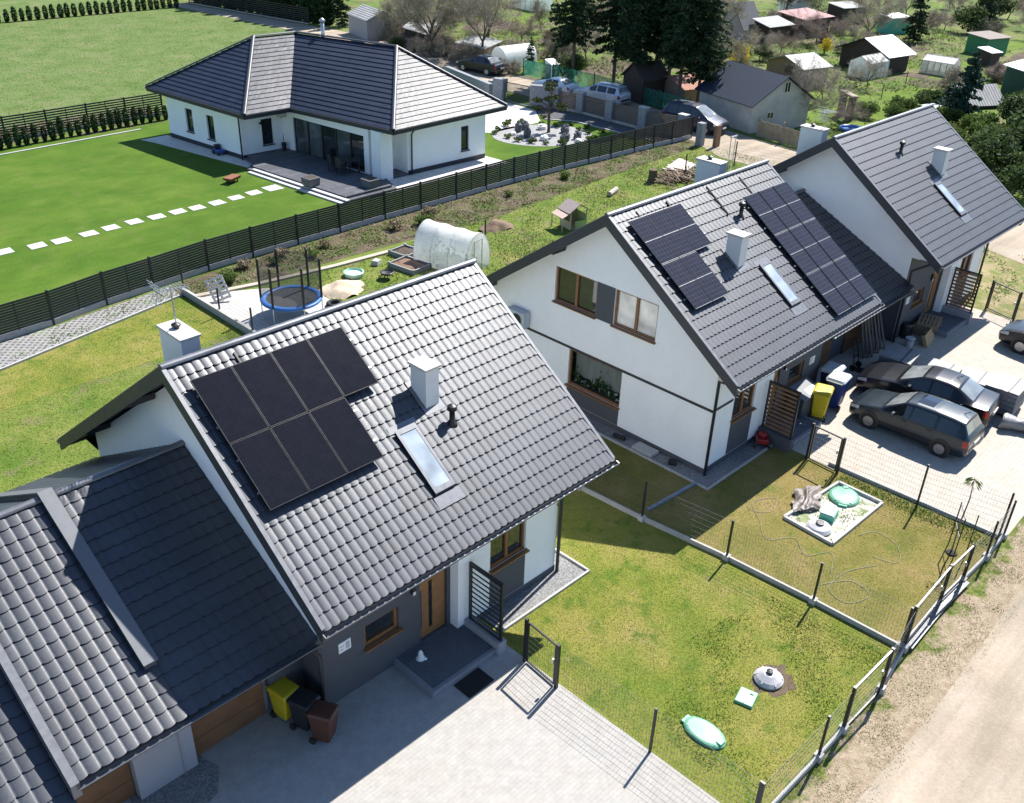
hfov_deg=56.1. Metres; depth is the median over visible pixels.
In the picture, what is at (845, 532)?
bed kerb
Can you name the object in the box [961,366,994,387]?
paver pack
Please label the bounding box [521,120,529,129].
garden rock
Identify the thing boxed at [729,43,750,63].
forsythia
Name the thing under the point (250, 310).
wire fence
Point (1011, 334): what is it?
parked car
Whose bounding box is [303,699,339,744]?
wheelie bin
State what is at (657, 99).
green net fence
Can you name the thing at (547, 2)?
greenhouse
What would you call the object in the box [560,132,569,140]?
garden rock
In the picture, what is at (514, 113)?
bungalow drive
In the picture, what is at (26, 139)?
thuja
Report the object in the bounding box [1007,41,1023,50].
grass plot
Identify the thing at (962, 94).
spruce
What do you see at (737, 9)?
bare tree
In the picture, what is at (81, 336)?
path kerb
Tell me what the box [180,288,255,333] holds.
pad kerb
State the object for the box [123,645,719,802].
driveway
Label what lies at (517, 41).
bare shrub
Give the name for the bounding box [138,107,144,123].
thuja
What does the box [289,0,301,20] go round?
conifer
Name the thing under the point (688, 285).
solar panel
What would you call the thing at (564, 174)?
bank shrub
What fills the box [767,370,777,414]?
door
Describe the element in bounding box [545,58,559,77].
white hut
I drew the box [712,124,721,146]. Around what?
wooden post
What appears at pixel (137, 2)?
thuja
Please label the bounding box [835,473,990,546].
yard edge weeds
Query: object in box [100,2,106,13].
thuja
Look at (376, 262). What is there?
stone block
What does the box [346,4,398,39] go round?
grey shed
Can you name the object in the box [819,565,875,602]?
garden hose
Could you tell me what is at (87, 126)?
thuja
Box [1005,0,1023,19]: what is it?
bare tree
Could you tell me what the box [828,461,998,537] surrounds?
yard kerb
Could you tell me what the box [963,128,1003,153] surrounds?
green shrub
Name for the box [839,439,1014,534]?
wire fence
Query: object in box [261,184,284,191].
stepping stone
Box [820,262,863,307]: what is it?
solar panel
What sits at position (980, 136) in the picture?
green shrub
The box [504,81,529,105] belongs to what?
driveway gate
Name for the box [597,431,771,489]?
house kerb
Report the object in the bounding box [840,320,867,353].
garage door
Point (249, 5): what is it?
conifer
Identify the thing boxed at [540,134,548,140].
garden rock
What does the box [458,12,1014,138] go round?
allotment weeds
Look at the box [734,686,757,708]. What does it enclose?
tank cover
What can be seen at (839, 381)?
wheelie bin
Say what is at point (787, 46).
grass plot
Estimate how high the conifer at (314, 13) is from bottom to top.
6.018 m
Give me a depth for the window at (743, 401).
34.52 m
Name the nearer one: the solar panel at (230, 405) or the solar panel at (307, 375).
the solar panel at (230, 405)
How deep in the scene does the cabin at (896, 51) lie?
98.76 m
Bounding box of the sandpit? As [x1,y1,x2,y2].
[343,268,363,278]
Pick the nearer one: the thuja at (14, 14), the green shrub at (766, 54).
the green shrub at (766, 54)
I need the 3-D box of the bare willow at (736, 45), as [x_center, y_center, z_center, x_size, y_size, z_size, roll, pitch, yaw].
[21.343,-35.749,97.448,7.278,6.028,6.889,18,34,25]
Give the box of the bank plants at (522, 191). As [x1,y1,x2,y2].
[175,140,689,293]
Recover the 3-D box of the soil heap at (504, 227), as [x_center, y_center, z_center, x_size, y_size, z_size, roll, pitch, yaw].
[-0.935,-10.263,55.327,1.600,0.509,2.400,28,39,37]
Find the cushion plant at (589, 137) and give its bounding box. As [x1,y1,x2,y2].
[585,135,595,139]
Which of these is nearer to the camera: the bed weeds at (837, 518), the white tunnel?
the bed weeds at (837, 518)
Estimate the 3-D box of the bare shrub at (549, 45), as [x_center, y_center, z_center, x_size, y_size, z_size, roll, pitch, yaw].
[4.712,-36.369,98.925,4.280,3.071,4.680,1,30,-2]
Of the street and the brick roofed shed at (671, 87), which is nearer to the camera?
the street
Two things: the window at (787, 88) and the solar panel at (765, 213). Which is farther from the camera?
the window at (787, 88)
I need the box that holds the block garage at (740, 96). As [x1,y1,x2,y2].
[694,60,815,133]
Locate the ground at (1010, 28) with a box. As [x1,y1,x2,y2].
[0,0,1023,525]
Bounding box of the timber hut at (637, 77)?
[620,60,666,104]
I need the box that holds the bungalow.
[145,18,507,204]
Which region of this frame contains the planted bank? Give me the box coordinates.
[163,139,697,298]
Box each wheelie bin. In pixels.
[265,676,299,720]
[286,687,320,730]
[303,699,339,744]
[786,377,815,418]
[808,383,833,421]
[820,361,845,383]
[826,371,851,411]
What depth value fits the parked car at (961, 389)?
37.74 m
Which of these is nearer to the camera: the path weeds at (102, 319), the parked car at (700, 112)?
the path weeds at (102, 319)
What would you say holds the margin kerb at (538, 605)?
on the front lawn at (700, 597)
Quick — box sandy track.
[172,3,1023,263]
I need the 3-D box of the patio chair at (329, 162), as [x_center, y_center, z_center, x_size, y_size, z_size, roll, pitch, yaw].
[-11.680,-15.550,62.523,0.510,1.100,0.500,-21,37,-34]
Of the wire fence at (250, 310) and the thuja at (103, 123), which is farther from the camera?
the thuja at (103, 123)
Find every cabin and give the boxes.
[719,1,758,40]
[835,34,916,73]
[1000,59,1023,98]
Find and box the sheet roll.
[998,413,1023,430]
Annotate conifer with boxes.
[210,0,221,6]
[227,0,236,8]
[235,0,246,10]
[244,0,254,11]
[253,0,261,13]
[260,0,267,14]
[263,0,276,16]
[272,0,283,17]
[280,0,292,18]
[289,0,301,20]
[298,0,311,21]
[307,0,319,23]
[315,0,334,24]
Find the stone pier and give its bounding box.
[695,122,706,146]
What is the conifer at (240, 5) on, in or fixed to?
on the ground at (1010, 28)
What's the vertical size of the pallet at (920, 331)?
0.140 m
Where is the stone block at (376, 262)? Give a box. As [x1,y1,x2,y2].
[371,258,381,265]
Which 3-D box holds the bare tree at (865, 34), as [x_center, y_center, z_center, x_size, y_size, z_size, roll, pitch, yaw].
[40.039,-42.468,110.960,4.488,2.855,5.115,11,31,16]
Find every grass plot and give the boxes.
[490,29,545,42]
[509,11,571,24]
[772,41,802,47]
[806,90,883,121]
[820,114,890,129]
[822,29,878,38]
[823,58,845,68]
[857,88,927,108]
[907,60,972,68]
[947,73,1002,89]
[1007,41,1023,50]
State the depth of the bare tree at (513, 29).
106.09 m
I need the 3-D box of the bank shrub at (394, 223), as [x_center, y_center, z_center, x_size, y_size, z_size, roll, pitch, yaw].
[-6.669,-10.024,54.429,1.026,0.633,0.870,24,37,33]
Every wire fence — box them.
[179,266,279,329]
[484,219,552,252]
[561,649,763,802]
[578,468,913,649]
[684,141,792,175]
[758,692,852,802]
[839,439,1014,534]
[869,71,981,102]
[875,611,915,695]
[958,500,1017,581]
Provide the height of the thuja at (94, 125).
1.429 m
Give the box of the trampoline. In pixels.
[255,248,322,324]
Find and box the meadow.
[0,8,315,128]
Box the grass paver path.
[0,287,178,367]
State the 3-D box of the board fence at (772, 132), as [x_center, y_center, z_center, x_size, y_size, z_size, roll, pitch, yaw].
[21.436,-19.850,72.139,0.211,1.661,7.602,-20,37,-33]
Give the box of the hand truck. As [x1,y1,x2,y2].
[849,339,863,372]
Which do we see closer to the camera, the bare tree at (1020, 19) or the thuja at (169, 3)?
the thuja at (169, 3)
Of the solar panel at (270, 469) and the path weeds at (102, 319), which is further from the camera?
the path weeds at (102, 319)
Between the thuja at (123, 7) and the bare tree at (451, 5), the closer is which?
the bare tree at (451, 5)
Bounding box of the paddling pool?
[839,124,861,131]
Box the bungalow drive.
[485,102,539,132]
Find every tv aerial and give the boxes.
[147,280,189,322]
[815,106,835,127]
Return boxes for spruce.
[328,0,351,26]
[524,37,534,61]
[548,0,605,69]
[551,42,558,59]
[587,0,636,78]
[608,0,661,67]
[632,1,683,59]
[640,0,686,74]
[658,0,714,96]
[675,0,732,101]
[902,0,930,41]
[937,51,986,123]
[984,0,1002,24]
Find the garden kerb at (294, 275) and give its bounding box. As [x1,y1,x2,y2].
[196,250,387,296]
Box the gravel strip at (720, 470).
[585,415,767,486]
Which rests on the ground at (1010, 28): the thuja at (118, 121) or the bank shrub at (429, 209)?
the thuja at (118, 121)
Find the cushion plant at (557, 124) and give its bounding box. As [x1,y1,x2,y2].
[553,122,561,126]
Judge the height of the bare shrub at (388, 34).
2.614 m
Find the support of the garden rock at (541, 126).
on the pebble bed at (554, 134)
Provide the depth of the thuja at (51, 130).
67.65 m
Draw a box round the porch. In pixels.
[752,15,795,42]
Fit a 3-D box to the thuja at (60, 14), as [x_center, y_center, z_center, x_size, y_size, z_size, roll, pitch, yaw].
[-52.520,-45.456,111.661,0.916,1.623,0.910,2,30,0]
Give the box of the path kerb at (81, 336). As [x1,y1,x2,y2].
[0,294,182,370]
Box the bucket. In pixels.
[904,336,915,347]
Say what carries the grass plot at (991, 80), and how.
on the ground at (1010, 28)
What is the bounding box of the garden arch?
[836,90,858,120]
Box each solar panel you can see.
[190,366,268,443]
[229,428,309,510]
[231,352,307,427]
[270,339,343,411]
[270,412,347,491]
[307,327,377,396]
[309,397,383,473]
[628,215,678,264]
[647,209,694,256]
[662,258,711,309]
[664,203,711,250]
[680,251,728,300]
[743,192,786,235]
[758,186,800,228]
[772,181,814,222]
[774,230,818,274]
[789,224,831,267]
[803,218,844,260]
[806,269,850,315]
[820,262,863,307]
[834,256,875,299]
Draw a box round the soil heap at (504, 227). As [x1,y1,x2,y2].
[479,219,513,232]
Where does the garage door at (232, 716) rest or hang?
in the tiled house at (430, 534)
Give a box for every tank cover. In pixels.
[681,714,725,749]
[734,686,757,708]
[753,666,783,690]
[806,519,831,536]
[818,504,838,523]
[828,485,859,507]
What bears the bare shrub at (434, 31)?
on the ground at (1010, 28)
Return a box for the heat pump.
[508,305,529,328]
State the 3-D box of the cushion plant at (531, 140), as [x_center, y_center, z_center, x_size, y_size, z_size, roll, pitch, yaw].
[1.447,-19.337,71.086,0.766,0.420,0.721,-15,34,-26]
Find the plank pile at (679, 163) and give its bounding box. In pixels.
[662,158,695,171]
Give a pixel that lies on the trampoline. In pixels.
(289, 298)
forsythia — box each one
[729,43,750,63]
[818,38,833,53]
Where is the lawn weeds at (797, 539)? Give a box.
[606,450,977,639]
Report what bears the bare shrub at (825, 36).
on the ground at (1010, 28)
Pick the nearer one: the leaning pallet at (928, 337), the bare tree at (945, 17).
the leaning pallet at (928, 337)
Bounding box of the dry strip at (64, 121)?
[0,105,145,136]
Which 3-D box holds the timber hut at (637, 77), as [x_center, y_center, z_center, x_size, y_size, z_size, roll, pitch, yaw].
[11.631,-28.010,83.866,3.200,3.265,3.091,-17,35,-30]
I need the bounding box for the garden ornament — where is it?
[416,650,426,661]
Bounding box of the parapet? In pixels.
[0,487,158,669]
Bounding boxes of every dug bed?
[462,20,516,31]
[582,60,630,75]
[850,16,874,27]
[900,72,929,78]
[907,78,949,88]
[908,46,929,51]
[1000,52,1023,72]
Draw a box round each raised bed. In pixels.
[388,243,412,257]
[388,254,431,275]
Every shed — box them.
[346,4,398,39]
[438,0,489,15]
[454,35,502,55]
[663,74,702,101]
[764,52,831,88]
[777,8,834,37]
[827,1,866,23]
[944,84,1004,108]
[964,30,1013,54]
[977,46,1002,66]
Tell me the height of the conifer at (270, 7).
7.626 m
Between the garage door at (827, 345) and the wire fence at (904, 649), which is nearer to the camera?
the wire fence at (904, 649)
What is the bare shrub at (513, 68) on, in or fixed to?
on the ground at (1010, 28)
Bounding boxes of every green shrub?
[387,36,403,46]
[554,51,587,72]
[754,44,773,60]
[855,101,880,119]
[882,101,909,116]
[888,95,917,110]
[915,89,945,106]
[936,105,965,123]
[948,122,966,138]
[950,121,962,129]
[953,5,989,31]
[957,110,999,135]
[963,121,1010,136]
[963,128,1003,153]
[970,124,1023,170]
[971,132,1023,178]
[972,0,1018,21]
[994,162,1023,195]
[996,88,1023,119]
[998,91,1023,128]
[1006,105,1023,129]
[1009,121,1023,148]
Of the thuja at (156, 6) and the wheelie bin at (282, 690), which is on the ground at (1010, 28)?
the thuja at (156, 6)
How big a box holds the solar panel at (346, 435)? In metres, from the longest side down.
1.800 x 1.055 x 0.042 m
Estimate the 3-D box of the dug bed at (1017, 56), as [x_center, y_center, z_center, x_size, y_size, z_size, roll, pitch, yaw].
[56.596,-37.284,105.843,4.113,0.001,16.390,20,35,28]
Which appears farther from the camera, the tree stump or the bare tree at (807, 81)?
the bare tree at (807, 81)
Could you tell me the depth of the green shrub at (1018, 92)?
79.70 m
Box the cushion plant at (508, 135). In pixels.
[504,133,510,137]
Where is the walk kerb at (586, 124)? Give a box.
[545,119,654,141]
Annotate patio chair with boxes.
[327,154,337,171]
[329,148,335,161]
[335,157,346,175]
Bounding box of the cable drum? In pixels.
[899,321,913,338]
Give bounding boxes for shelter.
[402,20,440,46]
[876,13,909,34]
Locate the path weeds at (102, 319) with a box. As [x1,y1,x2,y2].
[12,290,177,359]
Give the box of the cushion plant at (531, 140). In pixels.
[527,137,536,142]
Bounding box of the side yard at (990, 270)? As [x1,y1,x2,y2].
[960,250,1023,320]
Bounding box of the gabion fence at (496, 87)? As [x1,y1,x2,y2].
[445,66,690,135]
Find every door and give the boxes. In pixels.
[76,763,135,802]
[191,682,265,755]
[294,118,364,171]
[420,570,444,637]
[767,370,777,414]
[784,65,792,76]
[819,339,831,367]
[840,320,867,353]
[924,272,939,312]
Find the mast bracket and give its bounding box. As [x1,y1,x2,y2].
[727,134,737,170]
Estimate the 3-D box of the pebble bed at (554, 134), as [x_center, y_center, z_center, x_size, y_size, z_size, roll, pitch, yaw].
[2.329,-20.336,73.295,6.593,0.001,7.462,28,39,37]
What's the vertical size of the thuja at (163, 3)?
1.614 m
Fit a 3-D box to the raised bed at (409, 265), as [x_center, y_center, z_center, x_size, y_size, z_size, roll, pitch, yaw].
[-5.282,-7.072,49.709,1.820,0.300,1.420,23,36,31]
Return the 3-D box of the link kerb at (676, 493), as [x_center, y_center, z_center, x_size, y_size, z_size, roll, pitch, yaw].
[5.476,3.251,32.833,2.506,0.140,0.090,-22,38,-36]
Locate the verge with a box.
[772,518,1023,802]
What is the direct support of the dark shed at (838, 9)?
on the ground at (1010, 28)
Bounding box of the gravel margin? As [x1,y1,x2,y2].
[483,552,584,628]
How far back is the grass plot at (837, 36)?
118.73 m
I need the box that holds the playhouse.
[551,198,590,231]
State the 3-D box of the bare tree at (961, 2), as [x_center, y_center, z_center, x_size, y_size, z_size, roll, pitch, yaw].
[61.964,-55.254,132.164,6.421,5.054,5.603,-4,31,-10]
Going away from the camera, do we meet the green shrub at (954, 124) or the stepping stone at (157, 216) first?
the stepping stone at (157, 216)
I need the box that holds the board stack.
[861,312,885,358]
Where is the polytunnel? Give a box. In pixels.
[413,219,489,269]
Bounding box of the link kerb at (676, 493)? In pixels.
[647,481,696,510]
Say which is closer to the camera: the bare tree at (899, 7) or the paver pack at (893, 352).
the paver pack at (893, 352)
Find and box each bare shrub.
[373,23,404,45]
[384,20,404,39]
[405,36,421,52]
[408,24,447,40]
[409,34,427,42]
[413,32,444,53]
[415,38,441,56]
[432,40,454,57]
[435,34,456,55]
[447,41,488,61]
[498,55,521,75]
[504,35,542,60]
[539,38,576,58]
[541,27,559,44]
[557,50,571,63]
[766,8,781,16]
[817,30,836,43]
[829,19,855,33]
[833,39,850,53]
[937,65,978,87]
[966,16,1006,33]
[975,60,1008,82]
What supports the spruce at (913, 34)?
on the ground at (1010, 28)
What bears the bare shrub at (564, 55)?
on the ground at (1010, 28)
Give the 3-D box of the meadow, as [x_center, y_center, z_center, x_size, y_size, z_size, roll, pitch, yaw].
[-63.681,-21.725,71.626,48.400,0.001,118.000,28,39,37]
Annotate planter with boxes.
[301,174,319,186]
[360,176,379,188]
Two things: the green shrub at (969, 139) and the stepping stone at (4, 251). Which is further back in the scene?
the green shrub at (969, 139)
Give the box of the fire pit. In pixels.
[380,269,393,281]
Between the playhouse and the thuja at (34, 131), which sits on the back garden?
the playhouse
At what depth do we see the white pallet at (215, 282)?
45.22 m
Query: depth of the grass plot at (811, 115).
84.21 m
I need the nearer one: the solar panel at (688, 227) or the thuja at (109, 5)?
the solar panel at (688, 227)
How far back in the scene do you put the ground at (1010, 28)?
109.77 m
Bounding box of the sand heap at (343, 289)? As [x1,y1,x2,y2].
[319,280,363,298]
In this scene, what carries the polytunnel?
on the back garden
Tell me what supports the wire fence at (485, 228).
on the back garden
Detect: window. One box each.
[186,108,194,133]
[207,115,215,141]
[261,118,274,146]
[363,607,402,653]
[461,126,469,151]
[489,521,529,574]
[552,266,597,319]
[564,349,621,410]
[610,289,658,344]
[730,384,756,423]
[766,111,773,119]
[783,81,791,92]
[787,361,804,386]
[910,288,923,309]
[956,253,971,279]
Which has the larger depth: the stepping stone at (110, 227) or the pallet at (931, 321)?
the stepping stone at (110, 227)
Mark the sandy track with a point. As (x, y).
(1009, 244)
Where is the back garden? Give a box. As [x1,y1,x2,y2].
[0,146,746,492]
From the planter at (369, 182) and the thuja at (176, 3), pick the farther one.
the thuja at (176, 3)
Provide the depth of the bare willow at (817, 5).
128.56 m
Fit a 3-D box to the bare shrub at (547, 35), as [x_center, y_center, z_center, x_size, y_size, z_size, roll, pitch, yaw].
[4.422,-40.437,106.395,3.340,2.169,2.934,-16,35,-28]
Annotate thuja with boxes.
[0,136,3,149]
[1,128,12,148]
[2,9,9,21]
[9,6,17,21]
[11,124,21,146]
[18,8,24,20]
[21,126,29,144]
[24,5,32,19]
[29,123,39,143]
[33,6,40,19]
[40,125,46,141]
[42,5,48,18]
[47,120,56,139]
[48,4,55,17]
[55,116,64,138]
[56,3,64,17]
[63,3,69,16]
[66,121,72,136]
[70,3,77,16]
[74,120,81,135]
[78,2,85,15]
[81,114,90,133]
[85,1,92,14]
[90,114,98,132]
[93,1,99,13]
[99,112,106,130]
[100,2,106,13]
[105,109,114,129]
[106,0,112,12]
[113,0,119,12]
[113,108,121,127]
[120,0,126,11]
[121,107,129,126]
[127,0,132,10]
[130,106,137,125]
[135,0,140,10]
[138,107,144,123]
[140,0,146,9]
[146,105,153,122]
[147,0,152,9]
[153,0,159,8]
[153,106,160,120]
[159,0,165,8]
[161,105,167,119]
[166,0,172,7]
[173,0,178,6]
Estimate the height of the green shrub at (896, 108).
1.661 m
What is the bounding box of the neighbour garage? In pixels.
[0,496,197,802]
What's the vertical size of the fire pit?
0.392 m
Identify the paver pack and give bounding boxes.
[878,343,921,365]
[928,358,962,372]
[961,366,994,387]
[985,371,1023,414]
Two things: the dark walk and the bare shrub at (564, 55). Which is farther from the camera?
the bare shrub at (564, 55)
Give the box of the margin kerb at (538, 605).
[503,548,589,631]
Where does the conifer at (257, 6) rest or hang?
on the ground at (1010, 28)
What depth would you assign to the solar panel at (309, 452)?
22.56 m
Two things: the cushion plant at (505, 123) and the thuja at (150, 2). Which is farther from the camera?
the thuja at (150, 2)
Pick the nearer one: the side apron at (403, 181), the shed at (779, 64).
the side apron at (403, 181)
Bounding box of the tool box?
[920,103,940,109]
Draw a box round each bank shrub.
[219,268,236,282]
[236,258,251,268]
[268,257,282,264]
[273,246,289,257]
[307,246,318,257]
[318,239,330,247]
[388,219,402,229]
[413,212,435,222]
[419,205,438,216]
[504,190,513,196]
[559,169,570,178]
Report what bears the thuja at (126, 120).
on the ground at (1010, 28)
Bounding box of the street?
[856,586,1023,802]
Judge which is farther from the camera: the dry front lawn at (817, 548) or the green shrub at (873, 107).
the green shrub at (873, 107)
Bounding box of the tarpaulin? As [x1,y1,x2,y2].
[791,485,822,511]
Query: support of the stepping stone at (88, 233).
on the lawn at (72, 190)
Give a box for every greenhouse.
[511,0,552,11]
[776,0,812,12]
[847,53,889,79]
[919,53,961,75]
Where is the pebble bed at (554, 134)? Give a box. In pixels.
[492,125,591,145]
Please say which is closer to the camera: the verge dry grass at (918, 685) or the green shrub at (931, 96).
the verge dry grass at (918, 685)
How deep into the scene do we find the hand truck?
41.24 m
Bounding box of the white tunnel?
[491,43,536,66]
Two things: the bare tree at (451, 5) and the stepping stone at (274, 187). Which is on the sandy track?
the bare tree at (451, 5)
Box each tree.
[372,0,448,32]
[386,0,475,56]
[395,0,466,33]
[429,1,453,31]
[443,0,523,46]
[458,0,535,37]
[461,4,487,30]
[498,7,543,41]
[529,0,557,31]
[530,81,568,131]
[563,15,605,58]
[585,0,611,14]
[711,0,751,34]
[741,22,780,61]
[765,30,806,53]
[785,47,862,126]
[786,7,850,44]
[796,60,844,98]
[821,0,868,10]
[832,96,870,123]
[840,23,875,40]
[841,50,891,87]
[842,0,901,31]
[869,0,893,10]
[871,0,908,17]
[890,1,957,38]
[893,0,924,14]
[937,0,977,11]
[937,7,963,29]
[945,477,982,560]
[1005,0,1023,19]
[1013,6,1023,27]
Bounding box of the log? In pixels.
[607,187,618,195]
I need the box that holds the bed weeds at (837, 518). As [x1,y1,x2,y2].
[791,493,865,539]
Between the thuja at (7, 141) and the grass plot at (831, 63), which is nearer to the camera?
the thuja at (7, 141)
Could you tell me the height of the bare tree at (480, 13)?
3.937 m
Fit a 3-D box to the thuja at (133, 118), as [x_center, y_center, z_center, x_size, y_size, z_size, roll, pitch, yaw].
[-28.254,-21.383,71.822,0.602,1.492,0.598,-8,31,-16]
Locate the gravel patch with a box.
[130,755,218,802]
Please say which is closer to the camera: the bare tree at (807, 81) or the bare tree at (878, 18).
the bare tree at (807, 81)
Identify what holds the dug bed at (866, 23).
on the ground at (1010, 28)
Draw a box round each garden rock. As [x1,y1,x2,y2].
[515,122,521,131]
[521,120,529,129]
[523,127,530,137]
[538,123,545,129]
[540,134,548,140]
[560,123,568,132]
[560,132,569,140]
[573,131,581,138]
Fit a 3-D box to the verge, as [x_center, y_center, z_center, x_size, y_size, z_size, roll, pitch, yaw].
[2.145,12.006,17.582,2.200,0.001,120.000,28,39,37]
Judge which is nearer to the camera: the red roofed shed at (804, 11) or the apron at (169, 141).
the apron at (169, 141)
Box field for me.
[0,0,154,19]
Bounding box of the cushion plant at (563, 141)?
[557,138,566,144]
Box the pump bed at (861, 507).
[789,485,878,540]
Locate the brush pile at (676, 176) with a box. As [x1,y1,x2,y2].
[650,165,695,185]
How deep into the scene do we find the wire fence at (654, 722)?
23.05 m
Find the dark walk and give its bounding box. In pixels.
[535,108,667,140]
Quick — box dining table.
[334,154,360,173]
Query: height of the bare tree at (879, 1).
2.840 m
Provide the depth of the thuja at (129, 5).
116.99 m
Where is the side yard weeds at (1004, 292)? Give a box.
[975,248,1023,303]
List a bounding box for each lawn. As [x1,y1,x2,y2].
[0,96,666,332]
[0,297,898,802]
[584,436,1015,646]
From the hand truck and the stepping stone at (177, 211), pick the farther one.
the stepping stone at (177, 211)
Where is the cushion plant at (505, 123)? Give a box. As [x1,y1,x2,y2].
[501,121,510,125]
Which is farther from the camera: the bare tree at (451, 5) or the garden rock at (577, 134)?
the bare tree at (451, 5)
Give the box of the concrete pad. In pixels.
[201,288,336,330]
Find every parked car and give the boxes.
[456,54,507,75]
[531,77,578,94]
[573,81,630,104]
[660,99,728,135]
[849,389,985,457]
[856,361,1001,425]
[998,319,1023,354]
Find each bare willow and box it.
[449,39,491,62]
[700,24,756,66]
[769,0,826,12]
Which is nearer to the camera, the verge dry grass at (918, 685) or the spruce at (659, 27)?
the verge dry grass at (918, 685)
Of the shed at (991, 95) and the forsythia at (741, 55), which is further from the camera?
the forsythia at (741, 55)
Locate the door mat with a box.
[454,667,493,697]
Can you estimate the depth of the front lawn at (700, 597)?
27.14 m
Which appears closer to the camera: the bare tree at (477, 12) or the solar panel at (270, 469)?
the solar panel at (270, 469)
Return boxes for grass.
[0,298,244,490]
[296,146,777,301]
[798,524,1023,802]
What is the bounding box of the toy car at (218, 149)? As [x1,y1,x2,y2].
[212,144,225,155]
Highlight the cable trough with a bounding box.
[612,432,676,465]
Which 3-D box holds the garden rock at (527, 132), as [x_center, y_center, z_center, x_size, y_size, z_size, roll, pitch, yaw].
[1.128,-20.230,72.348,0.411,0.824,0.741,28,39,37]
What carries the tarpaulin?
on the dry front lawn at (817, 548)
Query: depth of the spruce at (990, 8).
124.79 m
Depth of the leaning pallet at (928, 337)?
43.64 m
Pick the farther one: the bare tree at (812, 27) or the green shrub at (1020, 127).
the bare tree at (812, 27)
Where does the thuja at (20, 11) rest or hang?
on the ground at (1010, 28)
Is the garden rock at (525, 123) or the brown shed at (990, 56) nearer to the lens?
the garden rock at (525, 123)
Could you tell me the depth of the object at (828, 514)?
31.86 m
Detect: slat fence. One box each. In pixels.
[0,93,163,140]
[0,116,694,341]
[188,0,309,23]
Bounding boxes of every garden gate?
[523,617,560,688]
[805,423,846,473]
[842,647,895,726]
[904,564,953,649]
[941,543,976,605]
[985,280,1022,320]
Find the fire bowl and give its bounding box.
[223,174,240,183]
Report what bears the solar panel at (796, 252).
attached to the tiled house at (664, 366)
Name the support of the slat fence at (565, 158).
on the ground at (1010, 28)
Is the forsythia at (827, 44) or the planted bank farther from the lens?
the forsythia at (827, 44)
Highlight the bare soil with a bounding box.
[751,664,796,696]
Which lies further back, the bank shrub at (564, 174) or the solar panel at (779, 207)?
the bank shrub at (564, 174)
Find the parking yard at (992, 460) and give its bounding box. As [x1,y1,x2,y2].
[792,304,1023,534]
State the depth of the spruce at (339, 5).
111.66 m
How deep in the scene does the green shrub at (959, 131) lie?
72.05 m
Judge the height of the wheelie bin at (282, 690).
1.023 m
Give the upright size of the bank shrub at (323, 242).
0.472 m
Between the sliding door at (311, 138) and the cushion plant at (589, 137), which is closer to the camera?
the sliding door at (311, 138)
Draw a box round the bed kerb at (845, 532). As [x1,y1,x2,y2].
[783,481,883,545]
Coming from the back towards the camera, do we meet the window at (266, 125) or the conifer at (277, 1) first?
the conifer at (277, 1)
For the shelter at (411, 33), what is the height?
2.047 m
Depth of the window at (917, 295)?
44.55 m
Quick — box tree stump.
[647,154,658,183]
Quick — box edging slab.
[631,441,658,457]
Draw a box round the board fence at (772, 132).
[756,115,826,147]
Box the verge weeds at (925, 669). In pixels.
[794,533,1023,802]
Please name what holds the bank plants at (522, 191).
on the planted bank
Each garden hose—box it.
[747,485,832,572]
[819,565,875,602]
[859,531,899,562]
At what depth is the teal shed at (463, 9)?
122.41 m
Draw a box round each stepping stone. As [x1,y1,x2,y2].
[0,247,14,255]
[26,242,47,249]
[50,237,71,244]
[78,230,99,237]
[100,224,120,230]
[124,218,143,224]
[146,213,165,219]
[168,208,187,214]
[187,204,206,210]
[207,199,226,205]
[227,194,244,200]
[244,189,262,195]
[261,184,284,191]
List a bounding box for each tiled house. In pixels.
[6,258,619,755]
[486,155,916,475]
[772,103,1023,342]
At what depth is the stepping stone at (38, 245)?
50.70 m
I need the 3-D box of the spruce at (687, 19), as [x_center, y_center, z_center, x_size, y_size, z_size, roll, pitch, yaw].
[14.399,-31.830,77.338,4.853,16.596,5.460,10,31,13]
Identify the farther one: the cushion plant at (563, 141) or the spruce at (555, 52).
the spruce at (555, 52)
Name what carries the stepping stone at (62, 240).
on the lawn at (72, 190)
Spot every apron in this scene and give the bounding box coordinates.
[142,135,250,167]
[389,156,505,192]
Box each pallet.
[204,274,231,302]
[912,331,923,336]
[913,316,941,332]
[913,324,941,333]
[916,312,941,329]
[921,327,934,347]
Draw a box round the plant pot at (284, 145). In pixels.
[281,135,286,149]
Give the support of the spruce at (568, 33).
on the ground at (1010, 28)
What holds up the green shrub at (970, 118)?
on the ground at (1010, 28)
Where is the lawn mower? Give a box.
[753,411,770,448]
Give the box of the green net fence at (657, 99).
[523,58,690,108]

